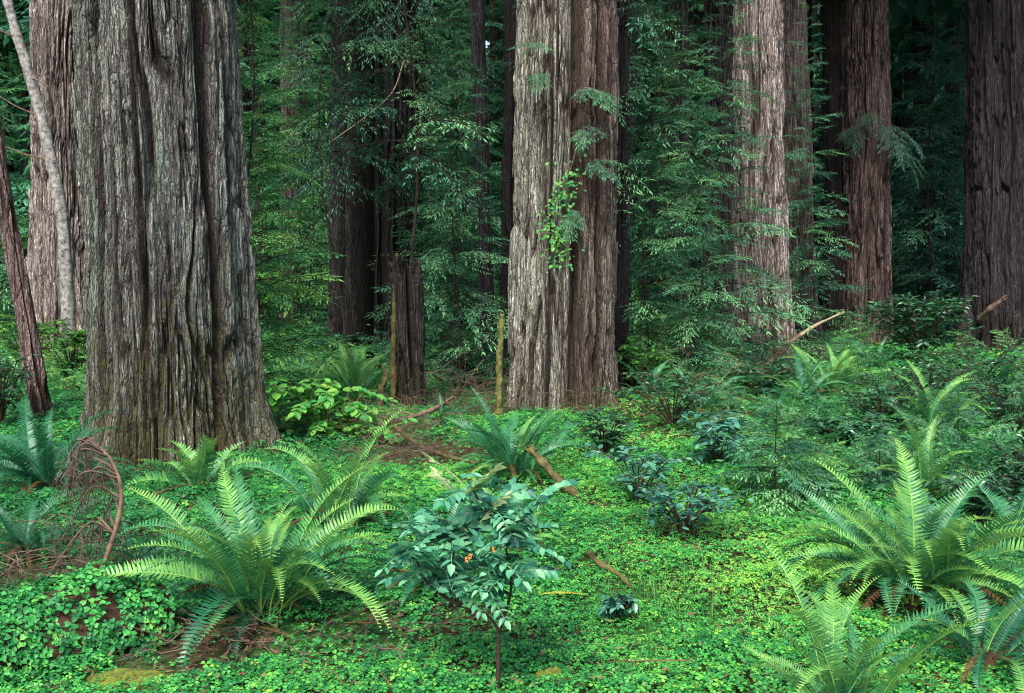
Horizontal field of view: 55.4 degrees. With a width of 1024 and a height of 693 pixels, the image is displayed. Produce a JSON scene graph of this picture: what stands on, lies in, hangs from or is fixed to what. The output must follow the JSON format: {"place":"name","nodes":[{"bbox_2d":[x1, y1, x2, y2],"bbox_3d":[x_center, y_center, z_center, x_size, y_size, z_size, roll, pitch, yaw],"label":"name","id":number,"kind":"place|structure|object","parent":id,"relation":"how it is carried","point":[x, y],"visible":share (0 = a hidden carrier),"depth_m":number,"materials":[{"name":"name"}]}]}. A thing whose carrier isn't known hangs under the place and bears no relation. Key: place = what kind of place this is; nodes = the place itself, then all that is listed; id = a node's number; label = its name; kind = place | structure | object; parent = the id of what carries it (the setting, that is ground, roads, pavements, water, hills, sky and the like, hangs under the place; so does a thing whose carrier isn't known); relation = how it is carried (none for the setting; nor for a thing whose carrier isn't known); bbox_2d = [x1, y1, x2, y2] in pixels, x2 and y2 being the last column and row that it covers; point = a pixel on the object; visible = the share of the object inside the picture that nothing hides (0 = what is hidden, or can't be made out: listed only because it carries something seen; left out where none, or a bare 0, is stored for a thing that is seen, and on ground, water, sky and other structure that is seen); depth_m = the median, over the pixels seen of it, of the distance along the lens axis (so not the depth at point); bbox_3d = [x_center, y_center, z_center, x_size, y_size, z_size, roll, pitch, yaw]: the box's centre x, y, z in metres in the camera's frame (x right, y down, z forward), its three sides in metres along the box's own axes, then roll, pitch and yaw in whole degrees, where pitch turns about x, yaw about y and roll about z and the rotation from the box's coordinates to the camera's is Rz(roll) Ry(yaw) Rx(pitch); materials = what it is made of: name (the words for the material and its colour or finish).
{"place":"outdoors","nodes":[
{"label":"outdoors","id":0,"kind":"place"},
{"bbox_2d":[0,318,1023,692],"bbox_3d":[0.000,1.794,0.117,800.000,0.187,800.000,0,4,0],"label":"ground","id":1,"kind":"structure","parent":0,"point":[224,646],"depth_m":5.69,"materials":[{"name":"plant"}]},
{"bbox_2d":[0,9,30,323],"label":"young conifer","id":2,"kind":"object","parent":1,"relation":"on","point":[24,197],"visible":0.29,"depth_m":25.08,"materials":[{"name":"green plant"}]},
{"bbox_2d":[0,354,39,428],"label":"huckleberry bush","id":3,"kind":"object","parent":1,"relation":"on","point":[4,404],"visible":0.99,"depth_m":12.03,"materials":[{"name":"green plant"}]},
{"bbox_2d":[0,115,55,419],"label":"young tree","id":4,"kind":"object","parent":1,"relation":"on","point":[38,396],"visible":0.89,"depth_m":12.55,"materials":[{"name":"red plant"}]},
{"bbox_2d":[0,0,78,374],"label":"dead tree","id":5,"kind":"object","parent":1,"relation":"on","point":[67,293],"visible":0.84,"depth_m":18.94,"materials":[{"name":"grey wood"}]},
{"bbox_2d":[17,0,86,364],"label":"redwood tree","id":6,"kind":"object","parent":1,"relation":"on","point":[50,41],"visible":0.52,"depth_m":20.66,"materials":[{"name":"brown plant"}]},
{"bbox_2d":[40,326,86,389],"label":"huckleberry bush","id":7,"kind":"object","parent":1,"relation":"on","point":[77,338],"visible":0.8,"depth_m":15.63,"materials":[{"name":"green plant"}]},
{"bbox_2d":[0,487,136,569],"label":"sword fern","id":8,"kind":"object","parent":1,"relation":"on","point":[39,537],"visible":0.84,"depth_m":6.44,"materials":[{"name":"green plant"}]},
{"bbox_2d":[0,396,141,503],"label":"sword fern","id":9,"kind":"object","parent":1,"relation":"on","point":[45,456],"visible":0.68,"depth_m":8.31,"materials":[{"name":"green plant"}]},
{"bbox_2d":[48,436,126,575],"bbox_3d":[-2.507,1.010,5.786,0.425,0.950,0.808,-1,4,-13],"label":"dead branch","id":10,"kind":"object","parent":1,"relation":"on","point":[102,452],"visible":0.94,"depth_m":5.73,"materials":[{"name":"wood"}]},
{"bbox_2d":[0,559,181,687],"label":"clover patch","id":11,"kind":"object","parent":1,"relation":"on","point":[60,619],"visible":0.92,"depth_m":4.70,"materials":[{"name":"green plant"}]},
{"bbox_2d":[0,483,207,593],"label":"dead twigs","id":12,"kind":"object","parent":1,"relation":"on","point":[56,560],"visible":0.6,"depth_m":6.08,"materials":[{"name":"wood"}]},
{"bbox_2d":[86,668,187,692],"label":"mossy rock","id":13,"kind":"object","parent":1,"relation":"on","point":[113,676],"visible":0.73,"depth_m":4.37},
{"bbox_2d":[76,606,277,685],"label":"dead twigs","id":14,"kind":"object","parent":1,"relation":"on","point":[186,621],"visible":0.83,"depth_m":4.82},
{"bbox_2d":[71,0,287,471],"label":"redwood tree","id":15,"kind":"object","parent":1,"relation":"on","point":[173,331],"visible":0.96,"depth_m":9.76,"materials":[{"name":"grey plant"}]},
{"bbox_2d":[126,434,265,493],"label":"sword fern","id":16,"kind":"object","parent":1,"relation":"on","point":[197,464],"visible":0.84,"depth_m":8.58,"materials":[{"name":"green plant"}]},
{"bbox_2d":[81,463,403,672],"bbox_3d":[-1.459,1.135,5.345,1.745,0.871,1.873,0,4,0],"label":"sword fern","id":17,"kind":"object","parent":1,"relation":"on","point":[263,570],"visible":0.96,"depth_m":5.18,"materials":[{"name":"green plant"}]},
{"bbox_2d":[250,0,269,332],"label":"young tree","id":18,"kind":"object","parent":1,"relation":"on","point":[260,105],"visible":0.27,"depth_m":30.39,"materials":[{"name":"green plant"}]},
{"bbox_2d":[238,0,302,338],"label":"young tree","id":19,"kind":"object","parent":1,"relation":"on","point":[289,84],"visible":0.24,"depth_m":29.32,"materials":[{"name":"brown plant"}]},
{"bbox_2d":[237,0,328,350],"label":"young conifer","id":20,"kind":"object","parent":1,"relation":"on","point":[283,222],"visible":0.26,"depth_m":23.74,"materials":[{"name":"green plant"}]},
{"bbox_2d":[243,3,328,313],"bbox_3d":[-7.584,-7.221,32.674,5.901,15.594,4.629,-2,4,-25],"label":"young conifer","id":21,"kind":"object","parent":1,"relation":"on","point":[253,210],"visible":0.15,"depth_m":32.57,"materials":[{"name":"green plant"}]},
{"bbox_2d":[249,0,331,352],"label":"young conifer","id":22,"kind":"object","parent":1,"relation":"on","point":[282,235],"visible":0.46,"depth_m":23.17,"materials":[{"name":"green plant"}]},
{"bbox_2d":[258,0,332,333],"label":"young conifer","id":23,"kind":"object","parent":1,"relation":"on","point":[319,261],"visible":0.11,"depth_m":28.53,"materials":[{"name":"green plant"}]},
{"bbox_2d":[237,0,355,392],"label":"young conifer","id":24,"kind":"object","parent":1,"relation":"on","point":[269,375],"visible":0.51,"depth_m":12.07,"materials":[{"name":"green plant"}]},
{"bbox_2d":[167,600,456,673],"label":"dead twigs","id":25,"kind":"object","parent":1,"relation":"on","point":[367,629],"visible":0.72,"depth_m":4.98,"materials":[{"name":"wood"}]},
{"bbox_2d":[215,406,416,536],"bbox_3d":[-1.488,1.005,7.263,1.550,1.047,1.655,0,4,0],"label":"sword fern","id":26,"kind":"object","parent":1,"relation":"on","point":[345,489],"visible":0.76,"depth_m":7.20,"materials":[{"name":"green plant"}]},
{"bbox_2d":[245,0,435,352],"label":"young conifer","id":27,"kind":"object","parent":1,"relation":"on","point":[329,12],"visible":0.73,"depth_m":18.26,"materials":[{"name":"green plant"}]},
{"bbox_2d":[265,378,417,443],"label":"salmonberry plant","id":28,"kind":"object","parent":1,"relation":"on","point":[308,409],"visible":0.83,"depth_m":11.12,"materials":[{"name":"green plant"}]},
{"bbox_2d":[305,340,390,402],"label":"sword fern","id":29,"kind":"object","parent":1,"relation":"on","point":[355,376],"visible":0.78,"depth_m":14.71,"materials":[{"name":"green plant"}]},
{"bbox_2d":[324,0,425,368],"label":"redwood tree","id":30,"kind":"object","parent":1,"relation":"on","point":[362,238],"visible":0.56,"depth_m":20.50,"materials":[{"name":"brown plant"}]},
{"bbox_2d":[271,0,511,269],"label":"young conifer","id":31,"kind":"object","parent":1,"relation":"on","point":[446,122],"visible":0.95,"depth_m":14.25,"materials":[{"name":"green plant"}]},
{"bbox_2d":[318,392,475,469],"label":"dead twigs","id":32,"kind":"object","parent":1,"relation":"on","point":[404,450],"visible":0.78,"depth_m":9.98,"materials":[{"name":"wood"}]},
{"bbox_2d":[377,253,428,411],"bbox_3d":[-1.480,-0.050,13.699,0.776,2.506,0.547,-4,5,-45],"label":"tree stump","id":33,"kind":"object","parent":1,"relation":"on","point":[407,352],"visible":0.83,"depth_m":13.60,"materials":[{"name":"brown wood"}]},
{"bbox_2d":[323,480,502,609],"bbox_3d":[-0.450,1.186,5.727,1.093,0.743,0.814,-4,5,-45],"label":"sword fern","id":34,"kind":"object","parent":1,"relation":"on","point":[410,585],"visible":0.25,"depth_m":5.66,"materials":[{"name":"green plant"}]},
{"bbox_2d":[325,0,501,341],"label":"young conifer","id":35,"kind":"object","parent":1,"relation":"on","point":[429,229],"visible":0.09,"depth_m":24.81,"materials":[{"name":"green plant"}]},
{"bbox_2d":[366,0,503,356],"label":"young conifer","id":36,"kind":"object","parent":1,"relation":"on","point":[488,62],"visible":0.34,"depth_m":20.15,"materials":[{"name":"green plant"}]},
{"bbox_2d":[366,0,509,401],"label":"young conifer","id":37,"kind":"object","parent":1,"relation":"on","point":[436,208],"visible":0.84,"depth_m":14.65,"materials":[{"name":"green plant"}]},
{"bbox_2d":[409,0,502,349],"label":"young conifer","id":38,"kind":"object","parent":1,"relation":"on","point":[449,232],"visible":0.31,"depth_m":21.10,"materials":[{"name":"green plant"}]},
{"bbox_2d":[424,0,504,341],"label":"young conifer","id":39,"kind":"object","parent":1,"relation":"on","point":[489,121],"visible":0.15,"depth_m":29.54,"materials":[{"name":"green plant"}]},
{"bbox_2d":[427,333,509,388],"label":"huckleberry bush","id":40,"kind":"object","parent":1,"relation":"on","point":[466,354],"visible":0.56,"depth_m":15.90,"materials":[{"name":"green plant"}]},
{"bbox_2d":[375,451,579,688],"bbox_3d":[-0.139,1.024,4.439,0.943,1.135,0.668,0,4,0],"label":"holly leaved shrub","id":41,"kind":"object","parent":1,"relation":"on","point":[506,519],"visible":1,"depth_m":4.38,"materials":[{"name":"green plant"}]},
{"bbox_2d":[0,0,964,328],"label":"forest foliage","id":42,"kind":"object","parent":1,"relation":"on","point":[20,166],"visible":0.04,"depth_m":42.25,"materials":[{"name":"green plant"}]},
{"bbox_2d":[470,0,495,378],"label":"young tree","id":43,"kind":"object","parent":1,"relation":"on","point":[478,51],"visible":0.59,"depth_m":17.40,"materials":[{"name":"brown plant"}]},
{"bbox_2d":[386,346,585,425],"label":"dead twigs","id":44,"kind":"object","parent":1,"relation":"on","point":[485,397],"visible":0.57,"depth_m":13.27,"materials":[{"name":"wood"}]},
{"bbox_2d":[498,0,516,375],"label":"redwood tree","id":45,"kind":"object","parent":1,"relation":"on","point":[507,184],"visible":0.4,"depth_m":17.35,"materials":[{"name":"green plant"}]},
{"bbox_2d":[0,328,1023,692],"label":"sorrel carpet","id":46,"kind":"object","parent":1,"relation":"on","point":[402,666],"visible":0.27,"depth_m":5.87,"materials":[{"name":"green plant"}]},
{"bbox_2d":[0,311,1023,507],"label":"undergrowth","id":47,"kind":"object","parent":1,"relation":"on","point":[843,464],"visible":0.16,"depth_m":11.09,"materials":[{"name":"plant"}]},
{"bbox_2d":[446,388,586,485],"bbox_3d":[0.030,0.864,9.054,1.394,0.960,1.510,0,4,0],"label":"sword fern","id":48,"kind":"object","parent":1,"relation":"on","point":[518,462],"visible":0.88,"depth_m":8.98,"materials":[{"name":"green plant"}]},
{"bbox_2d":[505,0,619,412],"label":"redwood tree","id":49,"kind":"object","parent":1,"relation":"on","point":[561,328],"visible":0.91,"depth_m":13.60,"materials":[{"name":"beige plant"}]},
{"bbox_2d":[533,149,586,272],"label":"climbing vine","id":50,"kind":"object","parent":49,"relation":"attached to","point":[553,225],"visible":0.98,"depth_m":13.32,"materials":[{"name":"green plant"}]},
{"bbox_2d":[507,41,628,243],"bbox_3d":[0.769,-2.751,13.194,1.712,2.754,0.759,0,4,0],"label":"redwood sprout","id":51,"kind":"object","parent":49,"relation":"attached to","point":[582,132],"visible":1,"depth_m":13.18,"materials":[{"name":"plant"}]},
{"bbox_2d":[555,409,635,457],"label":"leathery leaved shrub","id":52,"kind":"object","parent":1,"relation":"on","point":[608,438],"visible":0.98,"depth_m":10.02,"materials":[{"name":"green plant"}]},
{"bbox_2d":[614,0,629,392],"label":"redwood tree","id":53,"kind":"object","parent":1,"relation":"on","point":[621,331],"visible":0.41,"depth_m":15.32,"materials":[{"name":"brown plant"}]},
{"bbox_2d":[500,0,759,219],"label":"young conifer","id":54,"kind":"object","parent":1,"relation":"on","point":[652,25],"visible":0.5,"depth_m":15.71,"materials":[{"name":"green plant"}]},
{"bbox_2d":[627,0,640,355],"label":"young tree","id":55,"kind":"object","parent":1,"relation":"on","point":[634,84],"visible":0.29,"depth_m":19.73,"materials":[{"name":"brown plant"}]},
{"bbox_2d":[582,442,704,502],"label":"leathery leaved shrub","id":56,"kind":"object","parent":1,"relation":"on","point":[623,454],"visible":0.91,"depth_m":8.05,"materials":[{"name":"green plant"}]},
{"bbox_2d":[615,335,676,388],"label":"huckleberry bush","id":57,"kind":"object","parent":1,"relation":"on","point":[635,364],"visible":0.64,"depth_m":15.32,"materials":[{"name":"green plant"}]},
{"bbox_2d":[596,365,743,428],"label":"huckleberry bush","id":58,"kind":"object","parent":1,"relation":"on","point":[691,395],"visible":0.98,"depth_m":11.98,"materials":[{"name":"green plant"}]},
{"bbox_2d":[655,0,690,348],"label":"redwood tree","id":59,"kind":"object","parent":1,"relation":"on","point":[680,6],"visible":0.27,"depth_m":23.13,"materials":[{"name":"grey plant"}]},
{"bbox_2d":[616,0,740,387],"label":"young conifer","id":60,"kind":"object","parent":1,"relation":"on","point":[639,272],"visible":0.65,"depth_m":15.85,"materials":[{"name":"green plant"}]},
{"bbox_2d":[627,0,731,355],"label":"young conifer","id":61,"kind":"object","parent":1,"relation":"on","point":[647,284],"visible":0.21,"depth_m":22.56,"materials":[{"name":"green plant"}]},
{"bbox_2d":[631,0,733,334],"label":"young conifer","id":62,"kind":"object","parent":1,"relation":"on","point":[660,179],"visible":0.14,"depth_m":27.66,"materials":[{"name":"green plant"}]},
{"bbox_2d":[618,471,753,537],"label":"leathery leaved shrub","id":63,"kind":"object","parent":1,"relation":"on","point":[665,496],"visible":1,"depth_m":6.91,"materials":[{"name":"green plant"}]},
{"bbox_2d":[628,4,759,390],"bbox_3d":[2.941,-2.178,15.418,2.057,6.269,2.172,-3,5,-37],"label":"young conifer","id":64,"kind":"object","parent":1,"relation":"on","point":[700,296],"visible":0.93,"depth_m":15.33,"materials":[{"name":"green plant"}]},
{"bbox_2d":[556,508,835,691],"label":"grass","id":65,"kind":"structure","parent":1,"relation":"on","point":[679,605],"depth_m":5.45,"materials":[{"name":"plant"}]},
{"bbox_2d":[676,409,752,463],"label":"leathery leaved shrub","id":66,"kind":"object","parent":1,"relation":"on","point":[721,427],"visible":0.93,"depth_m":9.29,"materials":[{"name":"green plant"}]},
{"bbox_2d":[701,0,733,349],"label":"redwood tree","id":67,"kind":"object","parent":1,"relation":"on","point":[721,21],"visible":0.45,"depth_m":24.64,"materials":[{"name":"brown plant"}]},
{"bbox_2d":[630,0,816,386],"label":"young conifer","id":68,"kind":"object","parent":1,"relation":"on","point":[761,346],"visible":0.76,"depth_m":16.57,"materials":[{"name":"green plant"}]},
{"bbox_2d":[709,355,812,396],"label":"huckleberry bush","id":69,"kind":"object","parent":1,"relation":"on","point":[773,373],"visible":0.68,"depth_m":14.33,"materials":[{"name":"green plant"}]},
{"bbox_2d":[725,0,797,376],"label":"redwood tree","id":70,"kind":"object","parent":1,"relation":"on","point":[763,21],"visible":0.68,"depth_m":17.95,"materials":[{"name":"brown plant"}]},
{"bbox_2d":[706,381,843,521],"bbox_3d":[2.157,0.828,8.156,1.221,1.105,1.322,-2,4,-30],"label":"hemlock sapling","id":71,"kind":"object","parent":1,"relation":"on","point":[793,443],"visible":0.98,"depth_m":8.05,"materials":[{"name":"green plant"}]},
{"bbox_2d":[759,354,846,405],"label":"sword fern","id":72,"kind":"object","parent":1,"relation":"on","point":[805,381],"visible":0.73,"depth_m":13.50,"materials":[{"name":"green plant"}]},
{"bbox_2d":[781,0,828,363],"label":"redwood tree","id":73,"kind":"object","parent":1,"relation":"on","point":[794,14],"visible":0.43,"depth_m":20.16,"materials":[{"name":"brown plant"}]},
{"bbox_2d":[783,2,878,361],"bbox_3d":[5.881,-3.143,19.400,2.531,7.382,2.559,1,4,9],"label":"young conifer","id":74,"kind":"object","parent":1,"relation":"on","point":[807,247],"visible":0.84,"depth_m":19.19,"materials":[{"name":"green plant"}]},
{"bbox_2d":[782,344,897,400],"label":"sword fern","id":75,"kind":"object","parent":1,"relation":"on","point":[840,365],"visible":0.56,"depth_m":14.61,"materials":[{"name":"green plant"}]},
{"bbox_2d":[794,405,902,451],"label":"huckleberry bush","id":76,"kind":"object","parent":1,"relation":"on","point":[849,428],"visible":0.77,"depth_m":9.98,"materials":[{"name":"green plant"}]},
{"bbox_2d":[811,0,907,313],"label":"young conifer","id":77,"kind":"object","parent":1,"relation":"on","point":[817,125],"visible":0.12,"depth_m":33.47,"materials":[{"name":"green plant"}]},
{"bbox_2d":[726,538,1006,692],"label":"sword fern","id":78,"kind":"object","parent":1,"relation":"on","point":[833,668],"visible":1,"depth_m":3.82,"materials":[{"name":"green plant"}]},
{"bbox_2d":[840,0,893,346],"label":"redwood tree","id":79,"kind":"object","parent":1,"relation":"on","point":[865,66],"visible":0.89,"depth_m":26.05,"materials":[{"name":"red plant"}]},
{"bbox_2d":[834,112,924,189],"bbox_3d":[9.604,-5.144,25.571,2.590,2.107,1.345,0,4,0],"label":"redwood sprout","id":80,"kind":"object","parent":79,"relation":"attached to","point":[900,157],"visible":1,"depth_m":25.45,"materials":[{"name":"plant"}]},
{"bbox_2d":[835,411,924,500],"bbox_3d":[3.237,0.977,8.553,0.775,0.849,0.822,2,4,29],"label":"hemlock sapling","id":81,"kind":"object","parent":1,"relation":"on","point":[870,442],"visible":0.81,"depth_m":8.54,"materials":[{"name":"green plant"}]},
{"bbox_2d":[820,0,954,345],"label":"redwood tree","id":82,"kind":"object","parent":1,"relation":"on","point":[830,18],"visible":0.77,"depth_m":26.41,"materials":[{"name":"brown plant"}]},
{"bbox_2d":[811,0,964,331],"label":"redwood tree","id":83,"kind":"object","parent":1,"relation":"on","point":[908,47],"visible":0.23,"depth_m":32.84,"materials":[{"name":"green plant"}]},
{"bbox_2d":[831,366,947,423],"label":"huckleberry bush","id":84,"kind":"object","parent":1,"relation":"on","point":[889,390],"visible":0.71,"depth_m":11.31,"materials":[{"name":"green plant"}]},
{"bbox_2d":[760,437,1023,658],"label":"sword fern","id":85,"kind":"object","parent":1,"relation":"on","point":[930,556],"visible":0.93,"depth_m":5.31,"materials":[{"name":"green plant"}]},
{"bbox_2d":[849,285,982,362],"bbox_3d":[8.589,-0.447,20.709,2.554,1.726,2.527,-3,5,-42],"label":"bush","id":86,"kind":"object","parent":1,"relation":"on","point":[911,330],"visible":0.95,"depth_m":20.49,"materials":[{"name":"green plant"}]},
{"bbox_2d":[857,360,997,441],"bbox_3d":[4.782,0.632,10.858,1.495,0.921,1.540,0,4,0],"label":"sword fern","id":87,"kind":"object","parent":1,"relation":"on","point":[923,411],"visible":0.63,"depth_m":10.91,"materials":[{"name":"green plant"}]},
{"bbox_2d":[890,0,965,334],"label":"young conifer","id":88,"kind":"object","parent":1,"relation":"on","point":[926,232],"visible":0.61,"depth_m":28.59,"materials":[{"name":"green plant"}]},
{"bbox_2d":[890,0,965,340],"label":"young conifer","id":89,"kind":"object","parent":1,"relation":"on","point":[946,238],"visible":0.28,"depth_m":30.58,"materials":[{"name":"green plant"}]},
{"bbox_2d":[891,8,964,326],"bbox_3d":[15.122,-7.966,31.708,6.610,16.561,6.336,-1,4,-13],"label":"young conifer","id":90,"kind":"object","parent":1,"relation":"on","point":[936,170],"visible":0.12,"depth_m":31.63,"materials":[{"name":"green plant"}]},
{"bbox_2d":[876,357,995,406],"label":"huckleberry bush","id":91,"kind":"object","parent":1,"relation":"on","point":[944,378],"visible":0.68,"depth_m":12.69,"materials":[{"name":"green plant"}]},
{"bbox_2d":[864,414,1023,502],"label":"sword fern","id":92,"kind":"object","parent":1,"relation":"on","point":[925,453],"visible":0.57,"depth_m":8.31,"materials":[{"name":"green plant"}]},
{"bbox_2d":[875,577,1023,692],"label":"sword fern","id":93,"kind":"object","parent":1,"relation":"on","point":[987,655],"visible":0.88,"depth_m":4.45,"materials":[{"name":"green plant"}]},
{"bbox_2d":[943,0,959,330],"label":"young tree","id":94,"kind":"object","parent":1,"relation":"on","point":[955,89],"visible":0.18,"depth_m":32.12,"materials":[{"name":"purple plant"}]},
{"bbox_2d":[896,338,1023,393],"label":"huckleberry bush","id":95,"kind":"object","parent":1,"relation":"on","point":[1001,359],"visible":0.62,"depth_m":15.05,"materials":[{"name":"green plant"}]},
{"bbox_2d":[930,384,995,459],"bbox_3d":[4.658,0.816,10.159,0.813,0.890,0.862,2,4,28],"label":"hemlock sapling","id":96,"kind":"object","parent":1,"relation":"on","point":[966,422],"visible":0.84,"depth_m":10.15,"materials":[{"name":"green plant"}]},
{"bbox_2d":[925,458,1023,525],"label":"huckleberry bush","id":97,"kind":"object","parent":1,"relation":"on","point":[985,509],"visible":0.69,"depth_m":7.13,"materials":[{"name":"green plant"}]},
{"bbox_2d":[941,469,1023,562],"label":"sword fern","id":98,"kind":"object","parent":1,"relation":"on","point":[1002,508],"visible":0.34,"depth_m":6.46,"materials":[{"name":"green plant"}]},
{"bbox_2d":[951,0,1023,353],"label":"redwood tree","id":99,"kind":"object","parent":1,"relation":"on","point":[992,264],"visible":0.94,"depth_m":24.41,"materials":[{"name":"brown plant"}]},
{"bbox_2d":[958,369,1023,434],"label":"huckleberry bush","id":100,"kind":"object","parent":1,"relation":"on","point":[995,388],"visible":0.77,"depth_m":10.82,"materials":[{"name":"green plant"}]},
{"bbox_2d":[974,434,1023,495],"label":"huckleberry bush","id":101,"kind":"object","parent":1,"relation":"on","point":[1017,457],"visible":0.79,"depth_m":8.04,"materials":[{"name":"green plant"}]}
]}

